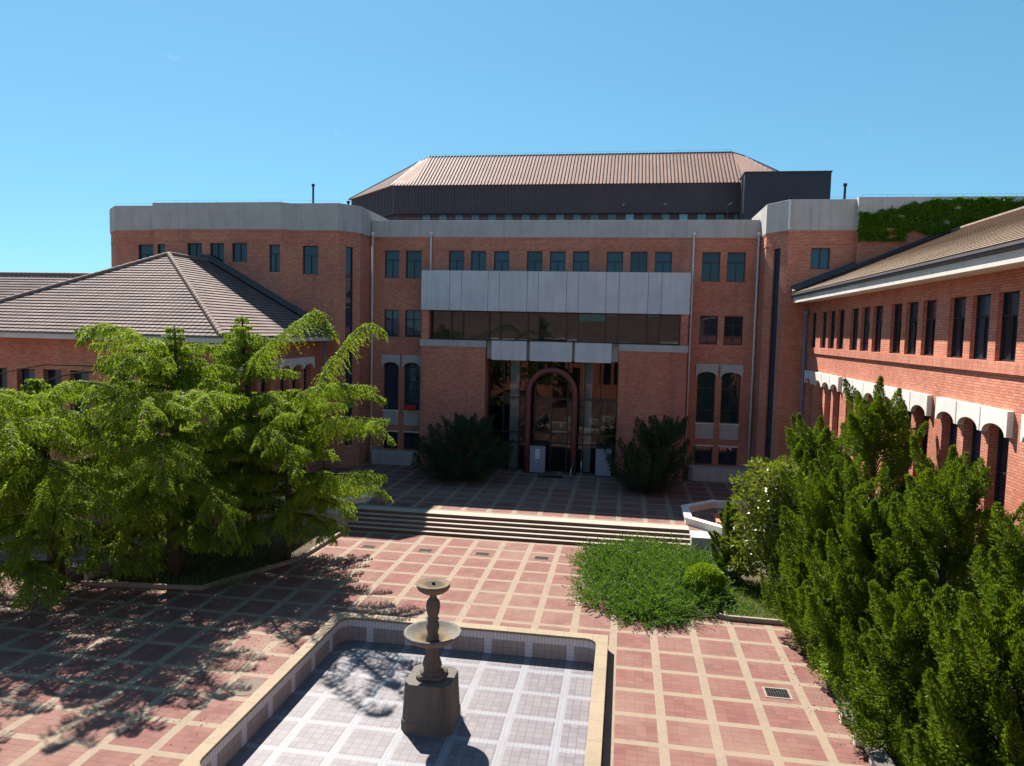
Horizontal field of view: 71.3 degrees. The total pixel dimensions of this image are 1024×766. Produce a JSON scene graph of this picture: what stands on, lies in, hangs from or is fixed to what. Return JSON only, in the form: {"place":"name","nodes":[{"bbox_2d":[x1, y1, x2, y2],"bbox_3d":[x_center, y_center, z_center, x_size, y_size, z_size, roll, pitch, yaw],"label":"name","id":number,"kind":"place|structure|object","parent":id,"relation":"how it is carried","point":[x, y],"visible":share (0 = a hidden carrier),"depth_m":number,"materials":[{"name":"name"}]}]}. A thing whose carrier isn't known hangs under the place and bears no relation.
{"place":"outdoors","nodes":[
{"label":"outdoors","id":0,"kind":"place"},
{"bbox_2d":[65,562,94,579],"bbox_3d":[-17.036,7.359,27.896,1.700,0.480,0.450,2,4,13],"label":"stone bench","id":1,"kind":"object","parent":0,"point":[90,574],"visible":0.3,"depth_m":27.75,"materials":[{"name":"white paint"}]},
{"bbox_2d":[91,522,340,587],"bbox_3d":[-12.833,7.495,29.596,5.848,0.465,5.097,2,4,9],"label":"grass","id":2,"kind":"structure","parent":0,"point":[217,563],"depth_m":29.14,"materials":[{"name":"green plant"}]},
{"bbox_2d":[0,322,283,575],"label":"cedar tree","id":3,"kind":"object","parent":2,"relation":"on","point":[174,375],"visible":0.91,"depth_m":25.56,"materials":[{"name":"green plant"}]},
{"bbox_2d":[80,527,348,589],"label":"bed kerb","id":4,"kind":"structure","parent":2,"relation":"on","point":[182,586],"depth_m":27.02,"materials":[{"name":"stone"}]},
{"bbox_2d":[160,308,352,548],"bbox_3d":[-10.050,2.211,30.431,11.064,10.729,6.648,4,5,37],"label":"cedar tree","id":5,"kind":"object","parent":2,"relation":"on","point":[254,363],"visible":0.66,"depth_m":29.38,"materials":[{"name":"green plant"}]},
{"bbox_2d":[218,322,395,559],"bbox_3d":[-7.968,2.584,29.372,8.580,10.229,7.280,2,4,9],"label":"cedar tree","id":6,"kind":"object","parent":2,"relation":"on","point":[311,404],"visible":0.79,"depth_m":28.16,"materials":[{"name":"green plant"}]},
{"bbox_2d":[235,505,353,528],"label":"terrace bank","id":7,"kind":"structure","parent":0,"point":[337,519],"depth_m":35.52,"materials":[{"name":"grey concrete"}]},
{"bbox_2d":[0,519,868,765],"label":"plaza paving","id":8,"kind":"structure","parent":0,"point":[694,695],"depth_m":21.82,"materials":[{"name":"red tile"}]},
{"bbox_2d":[0,377,222,612],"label":"cedar tree","id":9,"kind":"object","parent":8,"relation":"on","point":[39,424],"visible":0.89,"depth_m":23.65,"materials":[{"name":"green plant"}]},
{"bbox_2d":[0,251,334,528],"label":"brick wing","id":10,"kind":"structure","parent":8,"relation":"on","point":[203,298],"depth_m":37.11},
{"bbox_2d":[0,368,7,436],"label":"window","id":11,"kind":"structure","parent":10,"relation":"in","point":[3,377],"depth_m":36.51,"materials":[{"name":"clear glass"}]},
{"bbox_2d":[22,369,34,391],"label":"window","id":12,"kind":"structure","parent":10,"relation":"in","point":[26,373],"depth_m":36.26,"materials":[{"name":"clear glass"}]},
{"bbox_2d":[48,369,61,438],"bbox_3d":[-22.927,1.123,36.092,1.036,3.646,0.080,2,4,9],"label":"window","id":13,"kind":"structure","parent":10,"relation":"in","point":[52,373],"depth_m":36.03,"materials":[{"name":"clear glass"}]},
{"bbox_2d":[75,370,88,441],"bbox_3d":[-21.446,1.174,35.859,1.036,3.646,0.080,2,4,9],"label":"window","id":14,"kind":"structure","parent":10,"relation":"in","point":[84,376],"depth_m":35.82,"materials":[{"name":"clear glass"}]},
{"bbox_2d":[120,373,133,442],"bbox_3d":[-18.978,1.259,35.471,1.036,3.646,0.080,2,4,9],"label":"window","id":15,"kind":"structure","parent":10,"relation":"in","point":[128,376],"depth_m":35.41,"materials":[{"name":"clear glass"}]},
{"bbox_2d":[228,678,264,695],"bbox_3d":[-7.340,8.410,19.773,1.000,0.008,1.000,2,4,9],"label":"manhole cover","id":16,"kind":"object","parent":8,"relation":"on","point":[246,686],"visible":0.78,"depth_m":19.76,"materials":[{"name":"concrete"}]},
{"bbox_2d":[178,612,607,765],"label":"fountain pool","id":17,"kind":"structure","parent":8,"relation":"on","point":[330,692],"depth_m":19.49,"materials":[{"name":"tile"}]},
{"bbox_2d":[401,577,461,737],"bbox_3d":[-2.085,7.045,18.687,1.510,3.790,1.510,2,4,9],"label":"fountain","id":18,"kind":"object","parent":17,"relation":"on","point":[431,705],"visible":1,"depth_m":18.35,"materials":[{"name":"stone"}]},
{"bbox_2d":[609,552,722,618],"bbox_3d":[5.998,8.092,29.193,4.530,0.200,7.700,2,4,9],"label":"planting bed","id":19,"kind":"object","parent":8,"relation":"on","point":[709,614],"visible":0.1,"depth_m":25.76,"materials":[{"name":"soil"}]},
{"bbox_2d":[561,531,753,632],"bbox_3d":[5.871,7.377,28.940,7.724,1.482,10.934,2,4,9],"label":"creeping juniper","id":20,"kind":"object","parent":19,"relation":"on","point":[659,567],"visible":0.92,"depth_m":27.07,"materials":[{"name":"green plant"}]},
{"bbox_2d":[683,562,725,594],"bbox_3d":[7.267,7.500,26.966,1.652,1.447,1.596,2,4,9],"label":"round bush","id":21,"kind":"object","parent":19,"relation":"on","point":[699,569],"visible":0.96,"depth_m":26.56,"materials":[{"name":"green plant"}]},
{"bbox_2d":[708,554,790,619],"bbox_3d":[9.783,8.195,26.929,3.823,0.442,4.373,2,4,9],"label":"grass","id":22,"kind":"structure","parent":8,"relation":"on","point":[758,607],"depth_m":26.67,"materials":[{"name":"green plant"}]},
{"bbox_2d":[707,500,745,580],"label":"juniper tree","id":23,"kind":"object","parent":22,"relation":"on","point":[726,523],"visible":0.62,"depth_m":28.98,"materials":[{"name":"green plant"}]},
{"bbox_2d":[726,565,733,589],"bbox_3d":[8.590,7.645,28.089,0.320,0.950,0.312,2,4,9],"label":"bollard light","id":24,"kind":"object","parent":22,"relation":"on","point":[730,572],"visible":0.66,"depth_m":28.00,"materials":[{"name":"metal"}]},
{"bbox_2d":[718,595,788,625],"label":"bed kerb","id":25,"kind":"structure","parent":22,"relation":"on","point":[724,616],"depth_m":25.00,"materials":[{"name":"stone"}]},
{"bbox_2d":[717,454,810,596],"bbox_3d":[10.157,5.473,27.930,3.977,5.484,4.142,2,4,9],"label":"glossy shrub","id":26,"kind":"object","parent":22,"relation":"on","point":[769,510],"visible":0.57,"depth_m":27.37,"materials":[{"name":"green plant"}]},
{"bbox_2d":[747,412,867,579],"bbox_3d":[11.723,4.794,28.136,4.666,7.244,3.915,4,5,35],"label":"juniper tree","id":27,"kind":"object","parent":22,"relation":"on","point":[803,449],"visible":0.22,"depth_m":27.93,"materials":[{"name":"green plant"}]},
{"bbox_2d":[791,375,936,595],"bbox_3d":[12.599,4.215,24.639,4.278,8.998,4.777,-3,6,-44],"label":"juniper tree","id":28,"kind":"object","parent":22,"relation":"on","point":[867,444],"visible":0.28,"depth_m":24.17,"materials":[{"name":"green plant"}]},
{"bbox_2d":[762,686,792,699],"bbox_3d":[7.464,8.724,20.071,0.720,0.015,0.600,2,4,9],"label":"drain grate","id":29,"kind":"object","parent":8,"relation":"on","point":[778,693],"visible":1,"depth_m":20.04,"materials":[{"name":"metal"}]},
{"bbox_2d":[813,627,879,694],"bbox_3d":[9.566,7.857,20.209,1.813,1.827,2.224,2,4,9],"label":"round bush","id":30,"kind":"object","parent":8,"relation":"on","point":[823,670],"visible":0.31,"depth_m":19.91,"materials":[{"name":"green plant"}]},
{"bbox_2d":[836,700,874,746],"bbox_3d":[8.675,8.664,18.097,0.420,0.480,1.500,2,4,6],"label":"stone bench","id":31,"kind":"object","parent":8,"relation":"on","point":[854,741],"visible":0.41,"depth_m":17.68,"materials":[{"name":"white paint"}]},
{"bbox_2d":[813,641,907,765],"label":"planting bed","id":32,"kind":"object","parent":8,"relation":"on","point":[894,757],"depth_m":17.34,"materials":[{"name":"soil"}]},
{"bbox_2d":[779,524,863,657],"bbox_3d":[10.269,6.732,22.538,3.314,4.390,3.578,2,4,9],"label":"juniper tree","id":33,"kind":"object","parent":32,"relation":"on","point":[820,546],"visible":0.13,"depth_m":22.35,"materials":[{"name":"green plant"}]},
{"bbox_2d":[759,461,887,634],"bbox_3d":[10.634,5.656,23.673,4.155,6.048,3.474,4,5,37],"label":"juniper tree","id":34,"kind":"object","parent":32,"relation":"on","point":[822,491],"visible":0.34,"depth_m":23.39,"materials":[{"name":"green plant"}]},
{"bbox_2d":[802,495,916,696],"bbox_3d":[10.178,6.085,20.369,3.546,5.840,3.838,2,4,9],"label":"juniper tree","id":35,"kind":"object","parent":32,"relation":"on","point":[856,529],"visible":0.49,"depth_m":20.25,"materials":[{"name":"green plant"}]},
{"bbox_2d":[832,567,984,765],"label":"juniper tree","id":36,"kind":"object","parent":32,"relation":"on","point":[902,655],"visible":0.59,"depth_m":16.82,"materials":[{"name":"green plant"}]},
{"bbox_2d":[846,434,1023,691],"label":"juniper tree","id":37,"kind":"object","parent":32,"relation":"on","point":[954,507],"visible":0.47,"depth_m":18.77,"materials":[{"name":"green plant"}]},
{"bbox_2d":[899,583,1023,765],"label":"juniper tree","id":38,"kind":"object","parent":32,"relation":"on","point":[979,721],"visible":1,"depth_m":13.53,"materials":[{"name":"green plant"}]},
{"bbox_2d":[958,501,1023,762],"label":"juniper tree","id":39,"kind":"object","parent":32,"relation":"on","point":[1004,568],"visible":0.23,"depth_m":15.46,"materials":[{"name":"green plant"}]},
{"bbox_2d":[864,747,895,765],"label":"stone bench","id":40,"kind":"object","parent":8,"relation":"on","point":[878,756],"visible":1,"depth_m":16.33,"materials":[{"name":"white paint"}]},
{"bbox_2d":[791,206,1023,586],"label":"brick wing","id":41,"kind":"structure","parent":8,"relation":"on","point":[933,329],"depth_m":24.11,"materials":[{"name":"red brick"}]},
{"bbox_2d":[812,313,816,346],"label":"window","id":42,"kind":"structure","parent":41,"relation":"in","point":[815,314],"depth_m":40.53,"materials":[{"name":"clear glass"}]},
{"bbox_2d":[822,312,826,347],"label":"window","id":43,"kind":"structure","parent":41,"relation":"in","point":[825,313],"depth_m":38.43,"materials":[{"name":"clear glass"}]},
{"bbox_2d":[830,311,835,348],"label":"window","id":44,"kind":"structure","parent":41,"relation":"in","point":[833,312],"depth_m":36.92,"materials":[{"name":"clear glass"}]},
{"bbox_2d":[839,310,844,348],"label":"window","id":45,"kind":"structure","parent":41,"relation":"in","point":[842,311],"depth_m":35.39,"materials":[{"name":"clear glass"}]},
{"bbox_2d":[852,308,858,349],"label":"window","id":46,"kind":"structure","parent":41,"relation":"in","point":[856,311],"depth_m":33.28,"materials":[{"name":"black glass"}]},
{"bbox_2d":[863,307,869,350],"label":"window","id":47,"kind":"structure","parent":41,"relation":"in","point":[867,310],"depth_m":31.76,"materials":[{"name":"black glass"}]},
{"bbox_2d":[874,306,882,351],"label":"window","id":48,"kind":"structure","parent":41,"relation":"in","point":[879,308],"depth_m":30.24,"materials":[{"name":"black glass"}]},
{"bbox_2d":[892,304,902,353],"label":"window","id":49,"kind":"structure","parent":41,"relation":"in","point":[898,307],"depth_m":28.13,"materials":[{"name":"black glass"}]},
{"bbox_2d":[907,302,918,354],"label":"window","id":50,"kind":"structure","parent":41,"relation":"in","point":[913,320],"depth_m":26.62,"materials":[{"name":"black glass"}]},
{"bbox_2d":[920,412,928,470],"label":"window","id":51,"kind":"structure","parent":41,"relation":"in","point":[924,443],"depth_m":25.51,"materials":[{"name":"black glass"}]},
{"bbox_2d":[924,300,936,355],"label":"window","id":52,"kind":"structure","parent":41,"relation":"in","point":[931,305],"depth_m":25.09,"materials":[{"name":"black glass"}]},
{"bbox_2d":[949,417,957,477],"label":"window","id":53,"kind":"structure","parent":41,"relation":"in","point":[953,427],"depth_m":23.39,"materials":[{"name":"black glass"}]},
{"bbox_2d":[951,297,965,357],"bbox_3d":[14.334,-1.765,22.722,0.080,1.936,1.096,2,4,9],"label":"window","id":54,"kind":"structure","parent":41,"relation":"in","point":[960,302],"depth_m":22.97,"materials":[{"name":"black glass"}]},
{"bbox_2d":[970,421,981,538],"bbox_3d":[14.113,3.076,21.540,0.080,3.866,1.096,2,4,9],"label":"window","id":55,"kind":"structure","parent":41,"relation":"in","point":[976,437],"depth_m":21.88,"materials":[{"name":"black glass"}]},
{"bbox_2d":[973,294,990,359],"bbox_3d":[14.093,-1.660,21.215,0.080,1.936,1.096,2,4,9],"label":"window","id":56,"kind":"structure","parent":41,"relation":"in","point":[983,301],"depth_m":21.44,"materials":[{"name":"black glass"}]},
{"bbox_2d":[991,427,1008,536],"bbox_3d":[13.873,3.180,20.033,0.080,3.866,1.096,2,4,9],"label":"window","id":57,"kind":"structure","parent":41,"relation":"in","point":[1003,443],"depth_m":20.35,"materials":[{"name":"black glass"}]},
{"bbox_2d":[999,291,1019,361],"bbox_3d":[13.853,-1.555,19.707,0.080,1.936,1.096,2,4,9],"label":"window","id":58,"kind":"structure","parent":41,"relation":"in","point":[1010,313],"depth_m":19.92,"materials":[{"name":"black glass"}]},
{"bbox_2d":[0,0,1023,272],"label":"sky","id":59,"kind":"structure","parent":0,"point":[104,104],"materials":[{"name":"blue"}]},
{"bbox_2d":[265,461,771,530],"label":"terrace paving","id":60,"kind":"structure","parent":0,"point":[585,496],"depth_m":40.35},
{"bbox_2d":[0,272,89,332],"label":"brick wing","id":61,"kind":"structure","parent":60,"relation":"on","point":[12,283],"depth_m":52.25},
{"bbox_2d":[272,478,381,506],"bbox_3d":[-10.423,6.354,39.459,5.900,1.140,5.900,2,4,9],"label":"planter","id":62,"kind":"object","parent":60,"relation":"on","point":[364,498],"visible":0.11,"depth_m":37.72,"materials":[{"name":"white paint"}]},
{"bbox_2d":[411,412,513,483],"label":"juniper tree","id":63,"kind":"object","parent":60,"relation":"on","point":[468,434],"visible":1,"depth_m":43.27,"materials":[{"name":"green plant"}]},
{"bbox_2d":[346,505,690,551],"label":"steps","id":64,"kind":"structure","parent":60,"relation":"on","point":[553,530],"depth_m":34.83,"materials":[{"name":"stone"}]},
{"bbox_2d":[529,444,546,473],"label":"door panel","id":65,"kind":"structure","parent":60,"relation":"on","point":[537,458],"depth_m":46.52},
{"bbox_2d":[537,474,562,478],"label":"doormat","id":66,"kind":"object","parent":60,"relation":"on","point":[549,476],"visible":1,"depth_m":45.61,"materials":[{"name":"metal"}]},
{"bbox_2d":[109,150,1023,489],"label":"building","id":67,"kind":"structure","parent":60,"relation":"on","point":[571,308],"depth_m":46.49,"materials":[{"name":"red brick"}]},
{"bbox_2d":[139,245,152,258],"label":"window","id":68,"kind":"structure","parent":67,"relation":"in","point":[146,251],"depth_m":48.04,"materials":[{"name":"teal glass"}]},
{"bbox_2d":[158,244,164,253],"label":"window","id":69,"kind":"structure","parent":67,"relation":"in","point":[161,246],"depth_m":47.35,"materials":[{"name":"teal glass"}]},
{"bbox_2d":[188,243,201,256],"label":"window","id":70,"kind":"structure","parent":67,"relation":"in","point":[195,249],"depth_m":46.97,"materials":[{"name":"teal glass"}]},
{"bbox_2d":[211,243,223,261],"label":"window","id":71,"kind":"structure","parent":67,"relation":"in","point":[217,249],"depth_m":46.74,"materials":[{"name":"teal glass"}]},
{"bbox_2d":[233,243,246,261],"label":"window","id":72,"kind":"structure","parent":67,"relation":"in","point":[239,249],"depth_m":46.50,"materials":[{"name":"teal glass"}]},
{"bbox_2d":[270,245,279,271],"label":"window","id":73,"kind":"structure","parent":67,"relation":"in","point":[274,249],"depth_m":46.15,"materials":[{"name":"teal glass"}]},
{"bbox_2d":[303,246,317,273],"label":"window","id":74,"kind":"structure","parent":67,"relation":"in","point":[310,253],"depth_m":46.26,"materials":[{"name":"teal glass"}]},
{"bbox_2d":[345,247,351,444],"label":"window","id":75,"kind":"structure","parent":67,"relation":"in","point":[348,297],"depth_m":46.78,"materials":[{"name":"black glass"}]},
{"bbox_2d":[384,432,397,447],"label":"window","id":76,"kind":"structure","parent":67,"relation":"in","point":[394,435],"depth_m":49.59,"materials":[{"name":"black glass"}]},
{"bbox_2d":[385,251,398,277],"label":"window","id":77,"kind":"structure","parent":67,"relation":"in","point":[392,257],"depth_m":48.63,"materials":[{"name":"teal glass"}]},
{"bbox_2d":[385,310,398,336],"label":"window","id":78,"kind":"structure","parent":67,"relation":"in","point":[391,316],"depth_m":48.92,"materials":[{"name":"blue glass"}]},
{"bbox_2d":[385,362,398,408],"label":"window","id":79,"kind":"structure","parent":67,"relation":"in","point":[391,369],"depth_m":49.34,"materials":[{"name":"black glass"}]},
{"bbox_2d":[405,405,415,410],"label":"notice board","id":80,"kind":"object","parent":67,"relation":"on","point":[410,407],"visible":1,"depth_m":48.64,"materials":[{"name":"red"}]},
{"bbox_2d":[405,432,418,448],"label":"window","id":81,"kind":"structure","parent":67,"relation":"in","point":[409,437],"depth_m":49.40,"materials":[{"name":"black glass"}]},
{"bbox_2d":[405,363,419,409],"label":"window","id":82,"kind":"structure","parent":67,"relation":"in","point":[412,382],"depth_m":49.10,"materials":[{"name":"black glass"}]},
{"bbox_2d":[406,310,420,336],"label":"window","id":83,"kind":"structure","parent":67,"relation":"in","point":[413,317],"depth_m":48.68,"materials":[{"name":"teal glass"}]},
{"bbox_2d":[406,251,421,277],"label":"window","id":84,"kind":"structure","parent":67,"relation":"in","point":[413,261],"depth_m":48.39,"materials":[{"name":"teal glass"}]},
{"bbox_2d":[449,251,463,270],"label":"window","id":85,"kind":"structure","parent":67,"relation":"in","point":[456,258],"depth_m":47.91,"materials":[{"name":"teal glass"}]},
{"bbox_2d":[471,251,485,270],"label":"window","id":86,"kind":"structure","parent":67,"relation":"in","point":[478,258],"depth_m":47.68,"materials":[{"name":"teal glass"}]},
{"bbox_2d":[494,251,508,270],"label":"window","id":87,"kind":"structure","parent":67,"relation":"in","point":[501,258],"depth_m":47.43,"materials":[{"name":"teal glass"}]},
{"bbox_2d":[527,251,541,270],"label":"window","id":88,"kind":"structure","parent":67,"relation":"in","point":[534,259],"depth_m":47.09,"materials":[{"name":"teal glass"}]},
{"bbox_2d":[430,310,680,344],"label":"ribbon window","id":89,"kind":"structure","parent":67,"relation":"in","point":[652,329],"depth_m":46.28,"materials":[{"name":"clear glass"}]},
{"bbox_2d":[550,252,565,271],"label":"window","id":90,"kind":"structure","parent":67,"relation":"in","point":[557,260],"depth_m":46.86,"materials":[{"name":"teal glass"}]},
{"bbox_2d":[573,252,589,271],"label":"window","id":91,"kind":"structure","parent":67,"relation":"in","point":[580,259],"depth_m":46.62,"materials":[{"name":"teal glass"}]},
{"bbox_2d":[606,252,622,271],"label":"window","id":92,"kind":"structure","parent":67,"relation":"in","point":[614,259],"depth_m":46.28,"materials":[{"name":"teal glass"}]},
{"bbox_2d":[630,252,646,271],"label":"window","id":93,"kind":"structure","parent":67,"relation":"in","point":[638,263],"depth_m":46.04,"materials":[{"name":"teal glass"}]},
{"bbox_2d":[655,252,671,272],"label":"window","id":94,"kind":"structure","parent":67,"relation":"in","point":[663,260],"depth_m":45.80,"materials":[{"name":"teal glass"}]},
{"bbox_2d":[694,446,711,463],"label":"window","id":95,"kind":"structure","parent":67,"relation":"in","point":[703,454],"depth_m":46.33,"materials":[{"name":"black glass"}]},
{"bbox_2d":[696,372,714,421],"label":"window","id":96,"kind":"structure","parent":67,"relation":"in","point":[705,380],"depth_m":46.06,"materials":[{"name":"black glass"}]},
{"bbox_2d":[699,316,717,344],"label":"window","id":97,"kind":"structure","parent":67,"relation":"in","point":[708,324],"depth_m":45.65,"materials":[{"name":"black glass"}]},
{"bbox_2d":[701,252,719,281],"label":"window","id":98,"kind":"structure","parent":67,"relation":"in","point":[710,260],"depth_m":45.36,"materials":[{"name":"teal glass"}]},
{"bbox_2d":[718,447,736,464],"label":"window","id":99,"kind":"structure","parent":67,"relation":"in","point":[726,455],"depth_m":46.10,"materials":[{"name":"black glass"}]},
{"bbox_2d":[720,373,739,422],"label":"window","id":100,"kind":"structure","parent":67,"relation":"in","point":[730,386],"depth_m":45.83,"materials":[{"name":"black glass"}]},
{"bbox_2d":[723,316,742,344],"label":"window","id":101,"kind":"structure","parent":67,"relation":"in","point":[733,325],"depth_m":45.41,"materials":[{"name":"black glass"}]},
{"bbox_2d":[726,253,745,281],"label":"window","id":102,"kind":"structure","parent":67,"relation":"in","point":[735,261],"depth_m":45.12,"materials":[{"name":"teal glass"}]},
{"bbox_2d":[765,248,780,459],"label":"window","id":103,"kind":"structure","parent":67,"relation":"in","point":[777,251],"depth_m":42.66,"materials":[{"name":"black glass"}]},
{"bbox_2d":[810,248,829,268],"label":"window","id":104,"kind":"structure","parent":67,"relation":"in","point":[819,256],"depth_m":41.18,"materials":[{"name":"teal glass"}]},
{"bbox_2d":[594,447,611,476],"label":"door panel","id":105,"kind":"structure","parent":60,"relation":"on","point":[601,468],"depth_m":45.87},
{"bbox_2d":[603,415,695,494],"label":"juniper tree","id":106,"kind":"object","parent":60,"relation":"on","point":[669,433],"visible":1,"depth_m":40.93,"materials":[{"name":"green plant"}]},
{"bbox_2d":[681,500,761,537],"bbox_3d":[11.538,7.135,35.652,5.900,1.140,5.900,2,4,9],"label":"planter","id":107,"kind":"object","parent":60,"relation":"on","point":[689,519],"visible":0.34,"depth_m":36.12,"materials":[{"name":"white paint"}]},
{"bbox_2d":[689,530,763,554],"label":"terrace bank","id":108,"kind":"structure","parent":0,"point":[703,538],"depth_m":32.71,"materials":[{"name":"grey concrete"}]},
{"bbox_2d":[857,196,1023,242],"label":"climbing vine","id":109,"kind":"object","parent":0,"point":[925,217],"visible":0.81,"depth_m":39.49,"materials":[{"name":"green plant"}]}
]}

